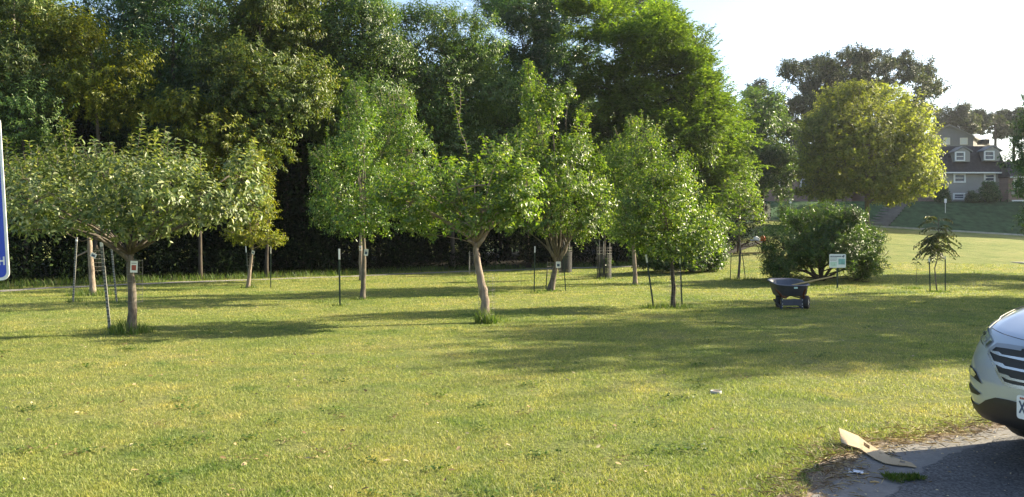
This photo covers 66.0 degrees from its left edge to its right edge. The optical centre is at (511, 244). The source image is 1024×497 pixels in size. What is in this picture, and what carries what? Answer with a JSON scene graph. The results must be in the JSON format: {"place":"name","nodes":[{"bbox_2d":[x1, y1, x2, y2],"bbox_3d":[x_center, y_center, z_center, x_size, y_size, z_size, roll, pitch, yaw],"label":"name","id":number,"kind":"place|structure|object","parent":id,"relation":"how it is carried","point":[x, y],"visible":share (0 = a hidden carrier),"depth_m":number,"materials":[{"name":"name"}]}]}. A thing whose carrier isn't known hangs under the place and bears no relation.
{"place":"outdoors","nodes":[
{"label":"outdoors","id":0,"kind":"place"},
{"bbox_2d":[0,265,638,291],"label":"path","id":1,"kind":"structure","parent":0,"point":[280,278],"depth_m":34.63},
{"bbox_2d":[2,231,799,286],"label":"woodland floor","id":2,"kind":"structure","parent":0,"point":[518,262],"depth_m":46.62,"materials":[{"name":"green plant"}]},
{"bbox_2d":[0,64,89,280],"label":"tree","id":3,"kind":"object","parent":2,"relation":"on","point":[21,135],"visible":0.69,"depth_m":30.77,"materials":[{"name":"green plant"}]},
{"bbox_2d":[0,0,97,277],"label":"walnut tree","id":4,"kind":"object","parent":2,"relation":"on","point":[16,50],"visible":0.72,"depth_m":31.74,"materials":[{"name":"green plant"}]},
{"bbox_2d":[21,0,169,280],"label":"boxelder tree","id":5,"kind":"object","parent":2,"relation":"on","point":[95,96],"visible":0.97,"depth_m":32.01,"materials":[{"name":"green plant"}]},
{"bbox_2d":[71,0,260,271],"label":"tree","id":6,"kind":"object","parent":2,"relation":"on","point":[148,15],"visible":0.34,"depth_m":38.59,"materials":[{"name":"green plant"}]},
{"bbox_2d":[124,85,267,279],"bbox_3d":[-13.624,-2.557,33.941,5.644,8.293,4.362,0,0,0],"label":"understory tree","id":7,"kind":"object","parent":2,"relation":"on","point":[186,116],"visible":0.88,"depth_m":33.17,"materials":[{"name":"green plant"}]},
{"bbox_2d":[176,0,350,276],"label":"ash tree","id":8,"kind":"object","parent":2,"relation":"on","point":[306,92],"visible":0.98,"depth_m":34.69,"materials":[{"name":"green plant"}]},
{"bbox_2d":[0,0,619,270],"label":"woodland","id":9,"kind":"object","parent":2,"relation":"on","point":[287,186],"visible":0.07,"depth_m":44.09,"materials":[{"name":"green plant"}]},
{"bbox_2d":[287,0,431,270],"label":"tree","id":10,"kind":"object","parent":2,"relation":"on","point":[366,41],"visible":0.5,"depth_m":39.22,"materials":[{"name":"green plant"}]},
{"bbox_2d":[0,185,774,284],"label":"undergrowth","id":11,"kind":"object","parent":2,"relation":"on","point":[221,255],"visible":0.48,"depth_m":40.03,"materials":[{"name":"green plant"}]},
{"bbox_2d":[371,0,526,267],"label":"tree","id":12,"kind":"object","parent":2,"relation":"on","point":[469,69],"visible":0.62,"depth_m":43.59,"materials":[{"name":"green plant"}]},
{"bbox_2d":[473,0,613,261],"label":"tree","id":13,"kind":"object","parent":2,"relation":"on","point":[542,51],"visible":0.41,"depth_m":51.13,"materials":[{"name":"green plant"}]},
{"bbox_2d":[471,0,655,24],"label":"pale tree","id":14,"kind":"object","parent":2,"relation":"on","point":[641,3],"visible":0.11,"depth_m":73.60,"materials":[{"name":"green plant"}]},
{"bbox_2d":[552,0,775,233],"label":"locust tree","id":15,"kind":"object","parent":2,"relation":"on","point":[658,41],"visible":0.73,"depth_m":46.13,"materials":[{"name":"green plant"}]},
{"bbox_2d":[20,303,898,461],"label":"clippings","id":16,"kind":"object","parent":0,"point":[321,449],"visible":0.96,"depth_m":6.09,"materials":[{"name":"plant"}]},
{"bbox_2d":[1,293,986,496],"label":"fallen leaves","id":17,"kind":"object","parent":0,"point":[444,479],"visible":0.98,"depth_m":6.48,"materials":[{"name":"plant"}]},
{"bbox_2d":[0,301,1014,496],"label":"clover","id":18,"kind":"object","parent":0,"point":[433,468],"visible":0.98,"depth_m":6.21,"materials":[{"name":"green plant"}]},
{"bbox_2d":[66,275,951,334],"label":"tall grass","id":19,"kind":"structure","parent":0,"point":[480,319],"depth_m":18.93,"materials":[{"name":"green plant"}]},
{"bbox_2d":[0,221,1023,496],"bbox_3d":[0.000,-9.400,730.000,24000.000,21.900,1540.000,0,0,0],"label":"ground","id":20,"kind":"structure","parent":0,"point":[984,249],"depth_m":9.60,"materials":[{"name":"green plant"}]},
{"bbox_2d":[0,121,9,279],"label":"blue sign","id":21,"kind":"object","parent":20,"relation":"on","point":[4,264],"visible":1,"depth_m":4.60,"materials":[{"name":"blue metal"}]},
{"bbox_2d":[72,239,77,301],"bbox_3d":[-11.660,0.748,21.040,0.151,1.847,0.060,0,0,0],"label":"stake post","id":22,"kind":"object","parent":20,"relation":"on","point":[75,257],"visible":0.96,"depth_m":21.02,"materials":[{"name":"grey metal"}]},
{"bbox_2d":[20,134,159,295],"bbox_3d":[-12.641,-0.795,23.678,4.040,4.842,4.082,0,0,-27],"label":"apple tree","id":23,"kind":"object","parent":20,"relation":"on","point":[92,284],"visible":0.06,"depth_m":23.79,"materials":[{"name":"green plant"}]},
{"bbox_2d":[92,247,101,270],"bbox_3d":[-12.578,0.451,23.880,0.267,0.702,0.260,0,0,0],"label":"wire cage","id":24,"kind":"object","parent":23,"relation":"attached to","point":[96,266],"visible":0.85,"depth_m":23.86,"materials":[{"name":"grey metal"}]},
{"bbox_2d":[100,242,110,327],"bbox_3d":[-7.357,0.816,14.303,0.218,1.712,0.065,0,0,0],"label":"stake post","id":25,"kind":"object","parent":20,"relation":"on","point":[105,280],"visible":0.94,"depth_m":14.28,"materials":[{"name":"grey metal"}]},
{"bbox_2d":[111,249,117,301],"bbox_3d":[-10.543,0.775,20.900,0.220,1.793,0.060,0,0,0],"label":"stake post","id":26,"kind":"object","parent":20,"relation":"on","point":[114,275],"visible":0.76,"depth_m":20.88,"materials":[{"name":"grey metal"}]},
{"bbox_2d":[2,112,274,333],"bbox_3d":[-7.117,-0.333,13.618,6.254,3.891,3.939,0,0,21],"label":"apple tree","id":27,"kind":"object","parent":20,"relation":"on","point":[89,221],"visible":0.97,"depth_m":12.75,"materials":[{"name":"green plant"}]},
{"bbox_2d":[126,260,142,301],"bbox_3d":[-6.553,0.636,13.700,0.267,0.732,0.260,0,0,0],"label":"wire cage","id":28,"kind":"object","parent":27,"relation":"attached to","point":[139,287],"visible":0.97,"depth_m":13.65,"materials":[{"name":"grey metal"}]},
{"bbox_2d":[130,259,137,272],"bbox_3d":[-6.495,0.373,13.592,0.120,0.227,0.116,2,0,-4],"label":"name tag","id":29,"kind":"object","parent":28,"relation":"attached to","point":[133,266],"visible":1,"depth_m":13.54,"materials":[{"name":"white paint"}]},
{"bbox_2d":[219,136,288,286],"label":"pear tree","id":30,"kind":"object","parent":20,"relation":"on","point":[250,233],"visible":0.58,"depth_m":27.64,"materials":[{"name":"green plant"}]},
{"bbox_2d":[270,247,270,287],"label":"stake post","id":31,"kind":"object","parent":20,"relation":"on","point":[270,267],"visible":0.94,"depth_m":28.12,"materials":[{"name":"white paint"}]},
{"bbox_2d":[0,259,631,289],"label":"verge grass","id":32,"kind":"structure","parent":20,"relation":"on","point":[142,279],"depth_m":34.75,"materials":[{"name":"green plant"}]},
{"bbox_2d":[338,249,340,305],"bbox_3d":[-4.321,0.891,19.779,0.065,1.558,0.057,0,0,0],"label":"stake post","id":33,"kind":"object","parent":20,"relation":"on","point":[339,277],"visible":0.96,"depth_m":19.76,"materials":[{"name":"grey metal"}]},
{"bbox_2d":[304,80,423,299],"bbox_3d":[-4.065,-1.496,22.037,3.996,6.222,3.667,0,0,0],"label":"pear tree","id":34,"kind":"object","parent":20,"relation":"on","point":[352,151],"visible":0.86,"depth_m":21.56,"materials":[{"name":"green plant"}]},
{"bbox_2d":[342,85,444,280],"bbox_3d":[-5.089,-2.597,33.037,4.588,8.354,4.471,0,0,0],"label":"pear tree","id":35,"kind":"object","parent":20,"relation":"on","point":[394,134],"visible":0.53,"depth_m":32.39,"materials":[{"name":"green plant"}]},
{"bbox_2d":[364,82,548,316],"bbox_3d":[-1.089,-0.774,15.759,3.634,4.773,3.142,0,0,0],"label":"apple tree","id":36,"kind":"object","parent":20,"relation":"on","point":[519,203],"visible":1,"depth_m":15.18,"materials":[{"name":"green plant"}]},
{"bbox_2d":[479,275,494,314],"bbox_3d":[-0.500,1.051,15.560,0.327,0.902,0.319,0,0,0],"label":"wire cage","id":37,"kind":"object","parent":36,"relation":"attached to","point":[489,295],"visible":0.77,"depth_m":15.46,"materials":[{"name":"grey metal"}]},
{"bbox_2d":[534,246,534,290],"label":"stake post","id":38,"kind":"object","parent":20,"relation":"on","point":[534,268],"visible":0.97,"depth_m":24.88,"materials":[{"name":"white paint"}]},
{"bbox_2d":[494,59,620,290],"bbox_3d":[1.484,-2.375,26.149,4.206,8.033,3.914,0,0,0],"label":"pear tree","id":39,"kind":"object","parent":20,"relation":"on","point":[554,221],"visible":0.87,"depth_m":25.55,"materials":[{"name":"green plant"}]},
{"bbox_2d":[547,263,561,277],"bbox_3d":[1.403,0.826,26.180,0.489,0.552,0.477,0,0,0],"label":"wire cage","id":40,"kind":"object","parent":39,"relation":"attached to","point":[557,273],"visible":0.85,"depth_m":26.18,"materials":[{"name":"grey metal"}]},
{"bbox_2d":[556,262,560,267],"bbox_3d":[1.520,0.659,25.952,0.150,0.227,0.116,0,0,0],"label":"name tag","id":41,"kind":"object","parent":39,"relation":"attached to","point":[558,264],"visible":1,"depth_m":25.90,"materials":[{"name":"white paint"}]},
{"bbox_2d":[553,187,574,258],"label":"young tree","id":42,"kind":"object","parent":20,"relation":"on","point":[567,214],"visible":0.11,"depth_m":39.25,"materials":[{"name":"green plant"}]},
{"bbox_2d":[562,247,565,289],"bbox_3d":[1.738,0.889,26.194,0.137,1.563,0.048,0,0,0],"label":"stake post","id":43,"kind":"object","parent":20,"relation":"on","point":[564,272],"visible":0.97,"depth_m":26.18,"materials":[{"name":"metal"}]},
{"bbox_2d":[560,242,571,272],"bbox_3d":[2.659,0.663,39.380,0.690,1.696,0.690,0,0,0],"label":"tree guard","id":44,"kind":"object","parent":20,"relation":"on","point":[567,262],"visible":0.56,"depth_m":39.11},
{"bbox_2d":[597,239,611,278],"bbox_3d":[3.944,0.681,33.740,0.650,1.783,0.650,0,0,0],"label":"tree guard","id":45,"kind":"object","parent":20,"relation":"on","point":[600,265],"visible":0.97,"depth_m":33.52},
{"bbox_2d":[593,187,617,276],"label":"young tree","id":46,"kind":"object","parent":20,"relation":"on","point":[604,242],"visible":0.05,"depth_m":33.72,"materials":[{"name":"green plant"}]},
{"bbox_2d":[587,109,668,284],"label":"plum tree","id":47,"kind":"object","parent":20,"relation":"on","point":[616,174],"visible":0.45,"depth_m":28.77,"materials":[{"name":"green plant"}]},
{"bbox_2d":[645,254,653,304],"bbox_3d":[3.375,0.959,19.279,0.250,1.425,0.057,0,0,0],"label":"stake post","id":48,"kind":"object","parent":20,"relation":"on","point":[649,279],"visible":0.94,"depth_m":19.26,"materials":[{"name":"grey metal"}]},
{"bbox_2d":[601,122,728,307],"bbox_3d":[3.779,-0.632,19.236,3.152,4.510,3.025,0,0,0],"label":"plum tree","id":49,"kind":"object","parent":20,"relation":"on","point":[638,233],"visible":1,"depth_m":18.73,"materials":[{"name":"green plant"}]},
{"bbox_2d":[669,269,680,305],"bbox_3d":[3.983,1.051,19.260,0.267,0.902,0.260,0,0,0],"label":"wire cage","id":50,"kind":"object","parent":20,"relation":"on","point":[678,288],"visible":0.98,"depth_m":19.30,"materials":[{"name":"grey metal"}]},
{"bbox_2d":[625,219,733,272],"bbox_3d":[7.808,0.059,37.023,4.947,2.614,4.710,0,0,0],"label":"spreading shrub","id":51,"kind":"object","parent":20,"relation":"on","point":[655,263],"visible":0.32,"depth_m":35.85,"materials":[{"name":"green plant"}]},
{"bbox_2d":[679,258,682,304],"bbox_3d":[4.327,0.997,20.197,0.096,1.347,0.053,0,0,0],"label":"stake post","id":52,"kind":"object","parent":20,"relation":"on","point":[681,281],"visible":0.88,"depth_m":20.18,"materials":[{"name":"metal"}]},
{"bbox_2d":[340,220,1023,254],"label":"kerb","id":53,"kind":"structure","parent":20,"relation":"on","point":[921,229],"depth_m":78.71,"materials":[{"name":"concrete"}]},
{"bbox_2d":[710,390,721,393],"bbox_3d":[2.121,1.536,8.200,0.116,0.028,0.116,0,0,0],"label":"pipe cap","id":54,"kind":"object","parent":20,"relation":"on","point":[716,391],"visible":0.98,"depth_m":8.17,"materials":[{"name":"plastic"}]},
{"bbox_2d":[710,176,768,277],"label":"young tree","id":55,"kind":"object","parent":20,"relation":"on","point":[738,184],"visible":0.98,"depth_m":31.56,"materials":[{"name":"green plant"}]},
{"bbox_2d":[732,241,765,253],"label":"picnic table","id":56,"kind":"object","parent":20,"relation":"on","point":[756,242],"visible":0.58,"depth_m":46.73,"materials":[{"name":"grey wood"}]},
{"bbox_2d":[733,252,764,253],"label":"timber edging","id":57,"kind":"object","parent":20,"relation":"on","point":[749,253],"visible":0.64,"depth_m":46.72,"materials":[{"name":"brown wood"}]},
{"bbox_2d":[727,83,799,222],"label":"round tree","id":58,"kind":"object","parent":20,"relation":"on","point":[776,153],"visible":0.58,"depth_m":75.10,"materials":[{"name":"green plant"}]},
{"bbox_2d":[767,278,809,308],"bbox_3d":[6.666,1.196,19.079,0.982,0.707,1.217,0,0,0],"label":"wheelbarrow","id":59,"kind":"object","parent":20,"relation":"on","point":[782,288],"visible":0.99,"depth_m":18.82,"materials":[{"name":"metal"}]},
{"bbox_2d":[792,276,832,284],"bbox_3d":[7.088,0.906,19.017,1.219,0.298,0.173,0,0,16],"label":"shovel","id":60,"kind":"object","parent":59,"relation":"in","point":[813,280],"visible":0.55,"depth_m":18.98,"materials":[{"name":"brown wood"}]},
{"bbox_2d":[744,143,851,201],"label":"apartment building","id":61,"kind":"structure","parent":20,"relation":"on","point":[770,198],"depth_m":103.00,"materials":[{"name":"grey brick"}]},
{"bbox_2d":[750,198,893,282],"bbox_3d":[12.155,-0.058,30.919,5.969,3.479,4.498,0,0,0],"label":"round shrub","id":62,"kind":"object","parent":20,"relation":"on","point":[803,248],"visible":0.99,"depth_m":29.91,"materials":[{"name":"green plant"}]},
{"bbox_2d":[829,254,845,287],"bbox_3d":[11.428,1.017,27.683,0.580,1.344,0.039,0,0,0],"label":"info sign","id":63,"kind":"object","parent":20,"relation":"on","point":[836,261],"visible":0.99,"depth_m":27.67,"materials":[{"name":"white plastic"}]},
{"bbox_2d":[742,41,953,142],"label":"tall tree","id":64,"kind":"object","parent":20,"relation":"on","point":[827,69],"visible":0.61,"depth_m":102.32,"materials":[{"name":"green plant"}]},
{"bbox_2d":[789,77,952,229],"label":"maple tree","id":65,"kind":"object","parent":20,"relation":"on","point":[870,153],"visible":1,"depth_m":67.57,"materials":[{"name":"green plant"}]},
{"bbox_2d":[912,258,921,281],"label":"tiny sapling","id":66,"kind":"object","parent":20,"relation":"on","point":[918,265],"visible":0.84,"depth_m":30.45,"materials":[{"name":"green plant"}]},
{"bbox_2d":[929,258,930,291],"bbox_3d":[13.524,1.054,25.535,0.064,1.233,0.049,0,0,0],"label":"stake post","id":67,"kind":"object","parent":20,"relation":"on","point":[929,277],"visible":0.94,"depth_m":25.52,"materials":[{"name":"grey metal"}]},
{"bbox_2d":[912,216,961,290],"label":"compound leaf sapling","id":68,"kind":"object","parent":20,"relation":"on","point":[934,248],"visible":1,"depth_m":25.47,"materials":[{"name":"green leaf"},{"name":"grey bark"}]},
{"bbox_2d":[945,256,945,290],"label":"stake post","id":69,"kind":"object","parent":20,"relation":"on","point":[945,273],"visible":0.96,"depth_m":25.96,"materials":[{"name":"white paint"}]},
{"bbox_2d":[929,98,983,134],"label":"tree","id":70,"kind":"object","parent":20,"relation":"on","point":[963,117],"visible":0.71,"depth_m":147.78,"materials":[{"name":"green plant"}]},
{"bbox_2d":[925,124,991,145],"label":"back building","id":71,"kind":"structure","parent":20,"relation":"on","point":[952,135],"depth_m":123.98,"materials":[{"name":"grey"}]},
{"bbox_2d":[943,138,949,144],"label":"window","id":72,"kind":"structure","parent":71,"relation":"in","point":[947,142],"depth_m":123.97,"materials":[{"name":"white paint"}]},
{"bbox_2d":[960,138,967,144],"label":"window","id":73,"kind":"structure","parent":71,"relation":"in","point":[963,141],"depth_m":123.97,"materials":[{"name":"white glass"}]},
{"bbox_2d":[971,107,1013,145],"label":"tree","id":74,"kind":"object","parent":20,"relation":"on","point":[989,121],"visible":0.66,"depth_m":155.36,"materials":[{"name":"green plant"}]},
{"bbox_2d":[992,105,1023,160],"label":"tree","id":75,"kind":"object","parent":20,"relation":"on","point":[1008,114],"visible":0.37,"depth_m":159.93,"materials":[{"name":"green plant"}]},
{"bbox_2d":[997,91,1023,234],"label":"edge tree","id":76,"kind":"object","parent":20,"relation":"on","point":[1015,140],"visible":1,"depth_m":36.00,"materials":[{"name":"green plant"}]},
{"bbox_2d":[14,0,1023,171],"label":"sky","id":77,"kind":"structure","parent":0,"point":[978,45],"materials":[{"name":"white"}]},
{"bbox_2d":[689,201,1023,233],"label":"embankment","id":78,"kind":"structure","parent":0,"point":[995,217],"depth_m":92.75,"materials":[{"name":"green plant"}]},
{"bbox_2d":[870,202,911,225],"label":"steps","id":79,"kind":"structure","parent":78,"relation":"on","point":[887,218],"depth_m":91.28,"materials":[{"name":"concrete"}]},
{"bbox_2d":[852,145,1023,200],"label":"house","id":80,"kind":"structure","parent":78,"relation":"on","point":[969,168],"depth_m":99.91,"materials":[{"name":"grey"}]},
{"bbox_2d":[953,193,964,199],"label":"window","id":81,"kind":"structure","parent":80,"relation":"in","point":[956,196],"depth_m":99.88,"materials":[{"name":"white paint"}]},
{"bbox_2d":[953,174,965,182],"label":"window","id":82,"kind":"structure","parent":80,"relation":"in","point":[957,178],"depth_m":99.95,"materials":[{"name":"white paint"}]},
{"bbox_2d":[984,174,995,181],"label":"window","id":83,"kind":"structure","parent":80,"relation":"in","point":[992,177],"depth_m":99.88,"materials":[{"name":"white paint"}]},
{"bbox_2d":[934,184,951,202],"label":"bush","id":84,"kind":"object","parent":78,"relation":"on","point":[941,195],"visible":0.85,"depth_m":96.46,"materials":[{"name":"green plant"}]},
{"bbox_2d":[964,190,981,202],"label":"bush","id":85,"kind":"object","parent":78,"relation":"on","point":[973,196],"visible":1,"depth_m":96.68,"materials":[{"name":"green plant"}]},
{"bbox_2d":[978,180,1002,202],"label":"bush","id":86,"kind":"object","parent":78,"relation":"on","point":[989,191],"visible":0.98,"depth_m":96.36,"materials":[{"name":"green plant"}]},
{"bbox_2d":[777,421,1004,496],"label":"dirt","id":87,"kind":"structure","parent":0,"point":[812,492],"depth_m":5.53,"materials":[{"name":"soil"},{"name":"dry grass"}]},
{"bbox_2d":[812,426,1017,496],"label":"pavement","id":88,"kind":"structure","parent":0,"point":[922,457],"depth_m":5.53,"materials":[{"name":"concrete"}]},
{"bbox_2d":[706,412,1006,496],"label":"straw","id":89,"kind":"object","parent":88,"relation":"on","point":[876,443],"visible":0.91,"depth_m":5.79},
{"bbox_2d":[839,428,916,467],"bbox_3d":[2.633,1.474,5.744,0.211,0.115,0.731,0,0,-11],"label":"cardboard strip","id":90,"kind":"object","parent":88,"relation":"on","point":[852,439],"visible":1,"depth_m":5.79,"materials":[{"name":"beige cardboard"}]},
{"bbox_2d":[885,436,1023,496],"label":"driveway","id":91,"kind":"structure","parent":0,"point":[990,479],"depth_m":5.25,"materials":[{"name":"grey asphalt"}]},
{"bbox_2d":[879,470,927,483],"bbox_3d":[2.558,1.511,5.132,0.312,0.059,0.227,0,0,0],"label":"weed tuft","id":92,"kind":"object","parent":91,"relation":"on","point":[901,476],"visible":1,"depth_m":5.13,"materials":[{"name":"green plant"}]},
{"bbox_2d":[826,427,1022,495],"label":"grit","id":93,"kind":"object","parent":91,"relation":"on","point":[941,463],"visible":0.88,"depth_m":5.46,"materials":[{"name":"gravel"}]},
{"bbox_2d":[969,306,1023,436],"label":"parked car","id":94,"kind":"object","parent":91,"relation":"on","point":[996,372],"visible":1,"depth_m":5.49,"materials":[{"name":"silver metal"}]},
{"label":"street","id":95,"kind":"structure","parent":0,"visible":0},
{"bbox_2d":[726,204,770,220],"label":"parked van","id":96,"kind":"object","parent":95,"relation":"on","point":[767,209],"visible":0.13,"depth_m":81.05,"materials":[{"name":"white paint"}]}
]}

